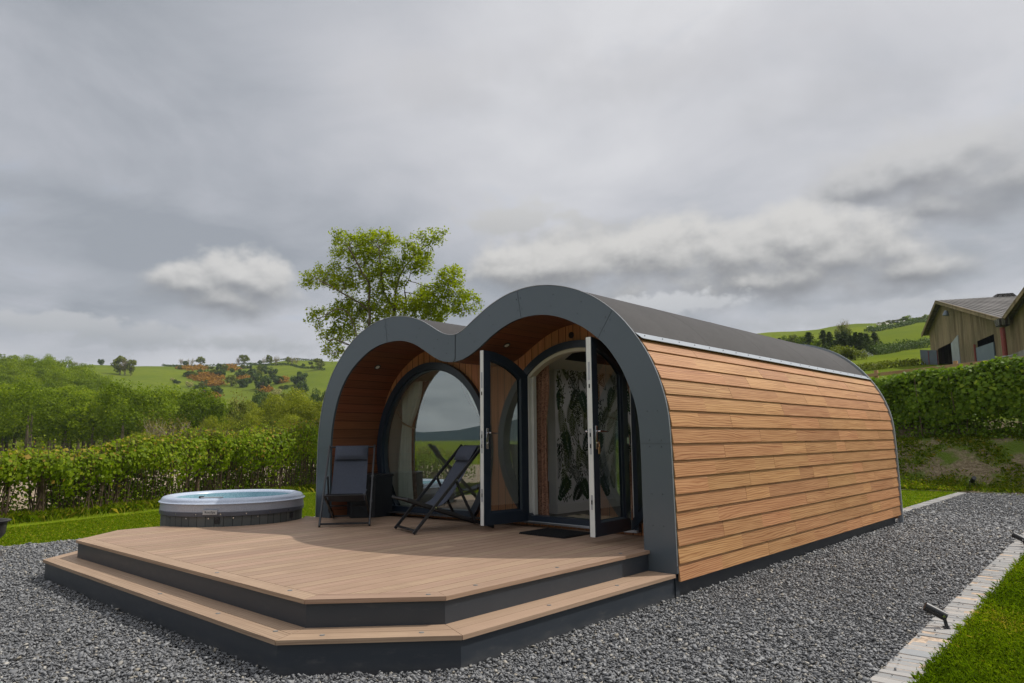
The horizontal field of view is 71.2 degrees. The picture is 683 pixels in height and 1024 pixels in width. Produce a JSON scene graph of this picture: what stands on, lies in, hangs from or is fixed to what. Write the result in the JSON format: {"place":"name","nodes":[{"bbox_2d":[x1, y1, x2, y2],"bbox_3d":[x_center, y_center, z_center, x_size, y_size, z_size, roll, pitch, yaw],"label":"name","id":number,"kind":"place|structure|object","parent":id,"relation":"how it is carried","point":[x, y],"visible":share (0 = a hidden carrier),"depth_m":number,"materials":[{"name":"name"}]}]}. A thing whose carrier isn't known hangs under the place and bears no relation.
{"place":"outdoors","nodes":[
{"label":"outdoors","id":0,"kind":"place"},
{"bbox_2d":[0,463,313,511],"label":"field","id":1,"kind":"structure","parent":0,"point":[19,495],"depth_m":21.09,"materials":[{"name":"plant"}]},
{"bbox_2d":[0,317,1018,582],"bbox_3d":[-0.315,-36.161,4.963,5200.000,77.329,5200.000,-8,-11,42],"label":"ground","id":2,"kind":"structure","parent":0,"point":[154,377],"depth_m":302.06,"materials":[{"name":"green plant"}]},
{"bbox_2d":[0,354,233,456],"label":"woodland","id":3,"kind":"object","parent":2,"relation":"on","point":[48,396],"visible":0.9,"depth_m":80.51,"materials":[{"name":"green plant"}]},
{"bbox_2d":[110,355,127,374],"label":"beech tree","id":4,"kind":"object","parent":2,"relation":"on","point":[116,363],"visible":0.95,"depth_m":333.23,"materials":[{"name":"green plant"}]},
{"bbox_2d":[119,353,131,374],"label":"beech tree","id":5,"kind":"object","parent":2,"relation":"on","point":[124,365],"visible":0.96,"depth_m":333.44,"materials":[{"name":"green plant"}]},
{"bbox_2d":[125,359,136,375],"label":"beech tree","id":6,"kind":"object","parent":2,"relation":"on","point":[132,363],"visible":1,"depth_m":333.08,"materials":[{"name":"green plant"}]},
{"bbox_2d":[126,431,155,460],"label":"valley tree","id":7,"kind":"object","parent":2,"relation":"on","point":[142,438],"visible":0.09,"depth_m":56.19,"materials":[{"name":"green plant"}]},
{"bbox_2d":[139,407,171,437],"bbox_3d":[-30.053,7.751,59.998,3.172,4.611,3.059,-1,-8,0],"label":"valley tree","id":8,"kind":"object","parent":2,"relation":"on","point":[153,431],"visible":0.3,"depth_m":60.05,"materials":[{"name":"green plant"}]},
{"bbox_2d":[151,409,206,450],"bbox_3d":[-25.462,7.128,54.259,3.545,4.060,3.630,-3,-8,17],"label":"valley tree","id":9,"kind":"object","parent":2,"relation":"on","point":[180,427],"visible":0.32,"depth_m":54.14,"materials":[{"name":"green plant"}]},
{"bbox_2d":[182,371,193,376],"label":"hillside tree","id":10,"kind":"object","parent":2,"relation":"on","point":[187,373],"visible":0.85,"depth_m":343.15,"materials":[{"name":"green plant"}]},
{"bbox_2d":[196,356,205,363],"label":"skyline tree","id":11,"kind":"object","parent":2,"relation":"on","point":[200,359],"visible":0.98,"depth_m":451.76,"materials":[{"name":"green plant"}]},
{"bbox_2d":[211,385,223,393],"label":"hillside tree","id":12,"kind":"object","parent":2,"relation":"on","point":[218,389],"visible":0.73,"depth_m":292.02,"materials":[{"name":"green plant"}]},
{"bbox_2d":[215,363,221,370],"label":"hillside tree","id":13,"kind":"object","parent":2,"relation":"on","point":[218,365],"visible":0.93,"depth_m":383.41,"materials":[{"name":"green plant"}]},
{"bbox_2d":[199,414,239,456],"bbox_3d":[-25.267,8.517,61.842,3.418,4.421,3.476,4,-9,-30],"label":"valley tree","id":14,"kind":"object","parent":2,"relation":"on","point":[213,424],"visible":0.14,"depth_m":61.72,"materials":[{"name":"green plant"}]},
{"bbox_2d":[214,370,225,375],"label":"hillside tree","id":15,"kind":"object","parent":2,"relation":"on","point":[219,372],"visible":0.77,"depth_m":344.50,"materials":[{"name":"green plant"}]},
{"bbox_2d":[225,374,237,385],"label":"hillside tree","id":16,"kind":"object","parent":2,"relation":"on","point":[232,378],"visible":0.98,"depth_m":315.09,"materials":[{"name":"green plant"}]},
{"bbox_2d":[175,363,289,398],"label":"gorse","id":17,"kind":"object","parent":2,"relation":"on","point":[213,379],"visible":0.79,"depth_m":335.98,"materials":[{"name":"plant"}]},
{"bbox_2d":[222,401,251,425],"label":"valley tree","id":18,"kind":"object","parent":2,"relation":"on","point":[238,415],"visible":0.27,"depth_m":99.62,"materials":[{"name":"green plant"}]},
{"bbox_2d":[161,358,313,366],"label":"field hedge","id":19,"kind":"object","parent":2,"relation":"on","point":[174,365],"visible":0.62,"depth_m":449.32,"materials":[{"name":"green plant"}]},
{"bbox_2d":[228,387,246,416],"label":"valley tree","id":20,"kind":"object","parent":2,"relation":"on","point":[237,401],"visible":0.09,"depth_m":148.36,"materials":[{"name":"green plant"}]},
{"bbox_2d":[226,421,252,456],"bbox_3d":[-22.121,8.124,57.937,2.666,3.374,2.735,4,-9,-29],"label":"valley tree","id":21,"kind":"object","parent":2,"relation":"on","point":[235,427],"visible":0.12,"depth_m":57.51,"materials":[{"name":"green plant"}]},
{"bbox_2d":[234,369,246,376],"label":"hillside tree","id":22,"kind":"object","parent":2,"relation":"on","point":[243,372],"visible":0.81,"depth_m":341.23,"materials":[{"name":"green plant"}]},
{"bbox_2d":[237,378,248,387],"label":"hillside tree","id":23,"kind":"object","parent":2,"relation":"on","point":[243,384],"visible":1,"depth_m":312.15,"materials":[{"name":"green plant"}]},
{"bbox_2d":[239,354,249,363],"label":"skyline tree","id":24,"kind":"object","parent":2,"relation":"on","point":[244,358],"visible":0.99,"depth_m":451.32,"materials":[{"name":"green plant"}]},
{"bbox_2d":[236,399,259,419],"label":"valley tree","id":25,"kind":"object","parent":2,"relation":"on","point":[252,404],"visible":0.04,"depth_m":110.28,"materials":[{"name":"green plant"}]},
{"bbox_2d":[237,412,265,456],"bbox_3d":[-23.114,8.518,63.822,3.579,4.424,3.097,-3,-8,20],"label":"valley tree","id":26,"kind":"object","parent":2,"relation":"on","point":[255,419],"visible":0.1,"depth_m":64.10,"materials":[{"name":"green plant"}]},
{"bbox_2d":[246,368,256,374],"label":"hillside tree","id":27,"kind":"object","parent":2,"relation":"on","point":[253,370],"visible":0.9,"depth_m":350.40,"materials":[{"name":"green plant"}]},
{"bbox_2d":[250,388,268,414],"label":"valley tree","id":28,"kind":"object","parent":2,"relation":"on","point":[256,398],"visible":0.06,"depth_m":158.41,"materials":[{"name":"green plant"}]},
{"bbox_2d":[254,373,271,388],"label":"hillside tree","id":29,"kind":"object","parent":2,"relation":"on","point":[265,380],"visible":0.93,"depth_m":306.08,"materials":[{"name":"green plant"}]},
{"bbox_2d":[248,397,277,419],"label":"valley tree","id":30,"kind":"object","parent":2,"relation":"on","point":[264,400],"visible":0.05,"depth_m":123.49,"materials":[{"name":"green plant"}]},
{"bbox_2d":[260,366,268,373],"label":"hillside tree","id":31,"kind":"object","parent":2,"relation":"on","point":[264,369],"visible":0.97,"depth_m":353.27,"materials":[{"name":"green plant"}]},
{"bbox_2d":[243,392,286,426],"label":"valley tree","id":32,"kind":"object","parent":2,"relation":"on","point":[270,400],"visible":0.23,"depth_m":73.57,"materials":[{"name":"green plant"}]},
{"bbox_2d":[256,418,280,458],"bbox_3d":[-20.295,8.277,59.975,2.678,3.661,3.131,2,-8,-18],"label":"valley tree","id":33,"kind":"object","parent":2,"relation":"on","point":[271,422],"visible":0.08,"depth_m":59.61,"materials":[{"name":"green plant"}]},
{"bbox_2d":[266,355,272,363],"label":"skyline tree","id":34,"kind":"object","parent":2,"relation":"on","point":[269,357],"visible":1,"depth_m":422.29,"materials":[{"name":"green plant"}]},
{"bbox_2d":[267,367,277,374],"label":"hillside tree","id":35,"kind":"object","parent":2,"relation":"on","point":[274,371],"visible":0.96,"depth_m":346.15,"materials":[{"name":"green plant"}]},
{"bbox_2d":[272,374,283,383],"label":"hillside tree","id":36,"kind":"object","parent":2,"relation":"on","point":[275,379],"visible":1,"depth_m":313.31,"materials":[{"name":"green plant"}]},
{"bbox_2d":[268,393,299,412],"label":"valley tree","id":37,"kind":"object","parent":2,"relation":"on","point":[283,395],"visible":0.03,"depth_m":134.75,"materials":[{"name":"green plant"}]},
{"bbox_2d":[248,363,324,369],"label":"field hedge","id":38,"kind":"object","parent":2,"relation":"on","point":[298,366],"visible":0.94,"depth_m":389.57,"materials":[{"name":"green plant"}]},
{"bbox_2d":[266,386,315,433],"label":"valley tree","id":39,"kind":"object","parent":2,"relation":"on","point":[292,405],"visible":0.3,"depth_m":71.01,"materials":[{"name":"green plant"}]},
{"bbox_2d":[275,413,314,455],"bbox_3d":[-17.704,7.814,57.958,3.886,3.887,3.771,0,-8,-1],"label":"valley tree","id":40,"kind":"object","parent":2,"relation":"on","point":[285,421],"visible":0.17,"depth_m":57.43,"materials":[{"name":"green plant"}]},
{"bbox_2d":[290,371,307,383],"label":"hillside tree","id":41,"kind":"object","parent":2,"relation":"on","point":[300,376],"visible":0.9,"depth_m":305.40,"materials":[{"name":"green plant"}]},
{"bbox_2d":[293,381,308,392],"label":"hillside tree","id":42,"kind":"object","parent":2,"relation":"on","point":[302,385],"visible":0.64,"depth_m":284.54,"materials":[{"name":"green plant"}]},
{"bbox_2d":[295,399,322,448],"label":"valley tree","id":43,"kind":"object","parent":2,"relation":"on","point":[315,410],"visible":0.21,"depth_m":69.89,"materials":[{"name":"green plant"}]},
{"bbox_2d":[309,387,324,408],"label":"valley tree","id":44,"kind":"object","parent":2,"relation":"on","point":[313,396],"visible":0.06,"depth_m":159.43,"materials":[{"name":"green plant"}]},
{"bbox_2d":[312,358,326,369],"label":"skyline tree","id":45,"kind":"object","parent":2,"relation":"on","point":[319,363],"visible":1,"depth_m":346.87,"materials":[{"name":"green plant"}]},
{"bbox_2d":[297,226,484,363],"bbox_3d":[-3.710,0.315,21.754,5.746,7.813,2.059,1,-8,-9],"label":"broadleaf tree","id":46,"kind":"object","parent":2,"relation":"on","point":[423,296],"visible":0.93,"depth_m":21.84,"materials":[{"name":"green plant"}]},
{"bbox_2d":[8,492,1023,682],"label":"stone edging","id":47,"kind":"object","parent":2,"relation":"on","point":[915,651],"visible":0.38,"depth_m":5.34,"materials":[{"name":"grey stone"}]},
{"bbox_2d":[923,602,949,628],"bbox_3d":[3.109,2.005,5.244,0.163,0.172,0.090,-4,-9,24],"label":"spotlight","id":48,"kind":"object","parent":47,"relation":"on","point":[937,612],"visible":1,"depth_m":5.22,"materials":[{"name":"black metal"}]},
{"bbox_2d":[1011,532,1023,543],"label":"spotlight","id":49,"kind":"object","parent":47,"relation":"on","point":[1017,536],"visible":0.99,"depth_m":8.98,"materials":[{"name":"black metal"}]},
{"bbox_2d":[781,335,790,340],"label":"copse tree","id":50,"kind":"object","parent":2,"relation":"on","point":[783,337],"visible":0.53,"depth_m":176.89,"materials":[{"name":"green plant"}]},
{"bbox_2d":[788,334,799,343],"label":"copse tree","id":51,"kind":"object","parent":2,"relation":"on","point":[794,336],"visible":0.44,"depth_m":168.00,"materials":[{"name":"green plant"}]},
{"bbox_2d":[794,336,804,343],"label":"copse tree","id":52,"kind":"object","parent":2,"relation":"on","point":[800,338],"visible":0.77,"depth_m":152.28,"materials":[{"name":"green plant"}]},
{"bbox_2d":[802,332,816,344],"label":"conifer","id":53,"kind":"object","parent":2,"relation":"on","point":[808,338],"visible":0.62,"depth_m":113.20,"materials":[{"name":"green plant"}]},
{"bbox_2d":[816,330,828,348],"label":"conifer","id":54,"kind":"object","parent":2,"relation":"on","point":[822,338],"visible":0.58,"depth_m":104.97,"materials":[{"name":"green plant"}]},
{"bbox_2d":[823,332,834,347],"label":"conifer","id":55,"kind":"object","parent":2,"relation":"on","point":[828,340],"visible":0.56,"depth_m":101.22,"materials":[{"name":"green plant"}]},
{"bbox_2d":[830,334,839,346],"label":"conifer","id":56,"kind":"object","parent":2,"relation":"on","point":[836,341],"visible":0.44,"depth_m":94.81,"materials":[{"name":"green plant"}]},
{"bbox_2d":[831,318,851,333],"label":"copse tree","id":57,"kind":"object","parent":2,"relation":"on","point":[842,324],"visible":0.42,"depth_m":181.31,"materials":[{"name":"green plant"}]},
{"bbox_2d":[835,331,848,345],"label":"conifer","id":58,"kind":"object","parent":2,"relation":"on","point":[843,337],"visible":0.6,"depth_m":93.77,"materials":[{"name":"green plant"}]},
{"bbox_2d":[834,325,852,336],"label":"copse tree","id":59,"kind":"object","parent":2,"relation":"on","point":[842,328],"visible":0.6,"depth_m":157.93,"materials":[{"name":"green plant"}]},
{"bbox_2d":[829,344,867,359],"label":"field hedge","id":60,"kind":"object","parent":2,"relation":"on","point":[848,353],"visible":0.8,"depth_m":73.77,"materials":[{"name":"green plant"}]},
{"bbox_2d":[844,335,857,347],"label":"conifer","id":61,"kind":"object","parent":2,"relation":"on","point":[849,337],"visible":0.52,"depth_m":92.50,"materials":[{"name":"green plant"}]},
{"bbox_2d":[849,332,859,351],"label":"conifer","id":62,"kind":"object","parent":2,"relation":"on","point":[854,335],"visible":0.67,"depth_m":91.78,"materials":[{"name":"green plant"}]},
{"bbox_2d":[855,332,871,353],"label":"conifer","id":63,"kind":"object","parent":2,"relation":"on","point":[860,337],"visible":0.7,"depth_m":90.98,"materials":[{"name":"green plant"}]},
{"bbox_2d":[863,333,875,354],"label":"conifer","id":64,"kind":"object","parent":2,"relation":"on","point":[866,336],"visible":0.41,"depth_m":92.95,"materials":[{"name":"green plant"}]},
{"bbox_2d":[870,332,883,344],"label":"conifer","id":65,"kind":"object","parent":2,"relation":"on","point":[874,336],"visible":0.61,"depth_m":107.05,"materials":[{"name":"green plant"}]},
{"bbox_2d":[855,358,925,370],"bbox_3d":[27.649,1.736,52.898,11.397,1.720,1.449,6,-10,-39],"label":"field hedge","id":66,"kind":"object","parent":2,"relation":"on","point":[874,365],"visible":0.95,"depth_m":53.13,"materials":[{"name":"green plant"}]},
{"bbox_2d":[864,317,927,331],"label":"field hedge","id":67,"kind":"object","parent":2,"relation":"on","point":[882,327],"visible":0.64,"depth_m":204.68,"materials":[{"name":"green plant"}]},
{"bbox_2d":[865,337,929,354],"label":"field hedge","id":68,"kind":"object","parent":2,"relation":"on","point":[886,348],"visible":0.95,"depth_m":101.19,"materials":[{"name":"green plant"}]},
{"bbox_2d":[899,315,912,320],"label":"skyline tree","id":69,"kind":"object","parent":2,"relation":"on","point":[905,318],"visible":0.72,"depth_m":306.89,"materials":[{"name":"green plant"}]},
{"bbox_2d":[867,356,1023,389],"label":"timber fence","id":70,"kind":"object","parent":2,"relation":"on","point":[876,375],"visible":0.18,"depth_m":22.39,"materials":[{"name":"brown wood"}]},
{"bbox_2d":[920,287,1023,365],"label":"barn","id":71,"kind":"structure","parent":2,"relation":"on","point":[972,330],"depth_m":48.18,"materials":[{"name":"wood"}]},
{"bbox_2d":[976,342,995,365],"bbox_3d":[29.501,1.343,44.453,0.060,2.316,3.549,-3,-8,18],"label":"sheet door","id":72,"kind":"structure","parent":71,"relation":"in","point":[985,352],"depth_m":44.29,"materials":[{"name":"grey metal"}]},
{"bbox_2d":[0,492,1023,682],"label":"gravel","id":73,"kind":"structure","parent":0,"point":[900,622],"depth_m":5.42,"materials":[{"name":"grey gravel"}]},
{"bbox_2d":[0,518,11,556],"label":"fire bowl","id":74,"kind":"object","parent":73,"relation":"on","point":[3,523],"visible":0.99,"depth_m":8.96,"materials":[{"name":"metal"}]},
{"bbox_2d":[158,489,304,526],"bbox_3d":[-3.681,2.373,9.437,1.808,0.768,1.808,-6,-10,36],"label":"hot tub","id":75,"kind":"object","parent":73,"relation":"on","point":[228,508],"visible":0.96,"depth_m":8.76,"materials":[{"name":"plastic"}]},
{"bbox_2d":[43,514,675,676],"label":"deck","id":76,"kind":"structure","parent":73,"relation":"on","point":[307,595],"depth_m":5.48,"materials":[{"name":"brown wood"}]},
{"bbox_2d":[318,445,375,526],"bbox_3d":[-2.048,1.781,8.975,0.608,0.955,1.064,1,-8,-8],"label":"deck chair","id":77,"kind":"object","parent":76,"relation":"on","point":[349,480],"visible":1,"depth_m":9.08,"materials":[{"name":"grey fabric"}]},
{"bbox_2d":[347,473,393,517],"bbox_3d":[-1.970,2.072,9.644,0.483,0.560,0.565,-8,-11,42],"label":"storage box","id":78,"kind":"object","parent":76,"relation":"on","point":[382,497],"visible":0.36,"depth_m":9.51,"materials":[{"name":"black plastic"}]},
{"bbox_2d":[392,444,493,534],"bbox_3d":[-0.789,1.666,8.215,1.064,0.955,0.608,4,-9,-29],"label":"deck chair","id":79,"kind":"object","parent":76,"relation":"on","point":[464,456],"visible":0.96,"depth_m":8.24,"materials":[{"name":"black fabric"}]},
{"bbox_2d":[519,528,589,538],"bbox_3d":[0.474,2.050,7.656,0.620,0.018,0.504,-8,-11,42],"label":"doormat","id":80,"kind":"object","parent":76,"relation":"on","point":[555,533],"visible":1,"depth_m":7.60,"materials":[{"name":"rubber"}]},
{"bbox_2d":[315,285,903,597],"bbox_3d":[1.797,1.326,10.703,5.324,3.092,7.417,-8,-11,42],"label":"glamping pod","id":81,"kind":"object","parent":73,"relation":"on","point":[751,451],"visible":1,"depth_m":8.48,"materials":[{"name":"brown wood"}]},
{"bbox_2d":[397,381,428,505],"bbox_3d":[-1.441,1.431,10.044,0.732,1.720,0.133,-8,-11,42],"label":"curtain","id":82,"kind":"object","parent":81,"relation":"attached to","point":[413,398],"visible":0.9,"depth_m":10.03,"materials":[{"name":"fabric"}]},
{"bbox_2d":[377,362,492,516],"bbox_3d":[-1.051,1.282,9.547,2.046,2.010,0.124,-6,-10,36],"label":"window","id":83,"kind":"structure","parent":81,"relation":"in","point":[391,405],"depth_m":9.82,"materials":[{"name":"black metal"}]},
{"bbox_2d":[460,382,479,492],"bbox_3d":[-0.377,1.336,9.270,0.772,1.680,0.136,-8,-11,42],"label":"curtain","id":84,"kind":"object","parent":81,"relation":"attached to","point":[468,397],"visible":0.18,"depth_m":9.38,"materials":[{"name":"fabric"}]},
{"bbox_2d":[480,350,528,525],"bbox_3d":[-0.082,1.097,8.250,0.706,1.948,0.203,7,-11,-43],"label":"door","id":85,"kind":"structure","parent":81,"relation":"in","point":[520,514],"depth_m":8.14,"materials":[{"name":"black plastic"}]},
{"bbox_2d":[513,406,517,480],"bbox_3d":[0.119,1.344,8.882,0.260,1.450,0.092,-8,-11,42],"label":"curtain","id":86,"kind":"object","parent":81,"relation":"attached to","point":[515,453],"visible":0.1,"depth_m":8.94,"materials":[{"name":"grey fabric"}]},
{"bbox_2d":[536,365,548,514],"bbox_3d":[0.362,1.191,8.702,0.270,1.860,0.096,-8,-11,42],"label":"curtain","id":87,"kind":"object","parent":81,"relation":"attached to","point":[542,389],"visible":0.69,"depth_m":8.67,"materials":[{"name":"beige fabric"}]},
{"bbox_2d":[498,340,642,532],"bbox_3d":[0.746,1.031,8.123,2.330,2.097,0.182,-8,-11,42],"label":"door frame","id":88,"kind":"structure","parent":81,"relation":"in","point":[557,351],"depth_m":8.51,"materials":[{"name":"grey metal"}]},
{"bbox_2d":[585,337,632,536],"bbox_3d":[0.989,0.955,7.285,0.203,1.947,0.706,-7,-10,38],"label":"door","id":89,"kind":"structure","parent":81,"relation":"in","point":[598,527],"depth_m":7.13,"materials":[{"name":"black plastic"}]},
{"bbox_2d":[627,382,633,517],"bbox_3d":[1.492,1.103,7.580,0.712,1.550,0.134,-8,-11,42],"label":"curtain","id":90,"kind":"object","parent":81,"relation":"attached to","point":[631,487],"visible":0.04,"depth_m":7.74,"materials":[{"name":"fabric"}]},
{"bbox_2d":[0,491,1023,669],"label":"lawn","id":91,"kind":"structure","parent":0,"point":[25,523],"depth_m":13.51,"materials":[{"name":"green plant"}]},
{"bbox_2d":[36,471,44,510],"bbox_3d":[-8.927,2.909,13.531,0.095,0.970,0.100,-8,-11,42],"label":"fence post","id":92,"kind":"object","parent":91,"relation":"on","point":[39,504],"visible":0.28,"depth_m":13.50,"materials":[{"name":"brown wood"}]},
{"bbox_2d":[0,493,315,546],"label":"lawn grass","id":93,"kind":"structure","parent":91,"relation":"on","point":[35,533],"depth_m":11.88,"materials":[{"name":"green plant"}]},
{"bbox_2d":[0,483,315,525],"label":"long grass","id":94,"kind":"structure","parent":91,"relation":"on","point":[36,515],"depth_m":13.97,"materials":[{"name":"green plant"}]},
{"bbox_2d":[0,414,320,515],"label":"hedge","id":95,"kind":"object","parent":91,"relation":"on","point":[69,480],"visible":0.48,"depth_m":16.07,"materials":[{"name":"green plant"}]},
{"bbox_2d":[195,464,199,491],"bbox_3d":[-7.488,3.375,17.017,0.095,0.970,0.100,-8,-11,42],"label":"fence post","id":96,"kind":"object","parent":91,"relation":"on","point":[197,484],"visible":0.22,"depth_m":16.99,"materials":[{"name":"brown wood"}]},
{"bbox_2d":[901,489,958,507],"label":"lawn grass","id":97,"kind":"structure","parent":91,"relation":"on","point":[913,494],"depth_m":16.69,"materials":[{"name":"green plant"}]},
{"bbox_2d":[907,549,1023,682],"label":"lawn grass","id":98,"kind":"structure","parent":91,"relation":"on","point":[989,636],"depth_m":4.73,"materials":[{"name":"green plant"}]},
{"bbox_2d":[0,0,1023,365],"label":"sky","id":99,"kind":"structure","parent":0,"point":[170,170],"materials":[{"name":"grey"}]},
{"bbox_2d":[512,460,548,498],"bbox_3d":[0.755,2.006,11.699,1.600,1.100,2.120,-8,-11,42],"label":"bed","id":100,"kind":"object","parent":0,"point":[548,478],"visible":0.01,"depth_m":10.49,"materials":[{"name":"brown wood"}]},
{"bbox_2d":[563,514,614,519],"bbox_3d":[1.030,2.111,8.467,1.150,0.001,0.830,-8,-11,42],"label":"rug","id":101,"kind":"object","parent":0,"point":[586,516],"visible":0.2,"depth_m":8.84,"materials":[{"name":"grey fabric"}]},
{"bbox_2d":[892,417,1023,493],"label":"bank","id":102,"kind":"structure","parent":0,"point":[952,458],"depth_m":18.70,"materials":[{"name":"green plant"}]},
{"bbox_2d":[870,354,1023,438],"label":"bank hedge","id":103,"kind":"object","parent":102,"relation":"on","point":[903,392],"visible":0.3,"depth_m":19.97,"materials":[{"name":"green plant"}]},
{"bbox_2d":[969,476,975,485],"bbox_3d":[11.450,3.466,17.752,0.135,0.258,0.244,-2,-8,14],"label":"spotlight","id":104,"kind":"object","parent":102,"relation":"on","point":[972,479],"visible":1,"depth_m":17.72,"materials":[{"name":"black metal"}]},
{"bbox_2d":[899,462,1023,492],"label":"long grass","id":105,"kind":"structure","parent":0,"point":[953,486],"depth_m":18.09,"materials":[{"name":"green plant"}]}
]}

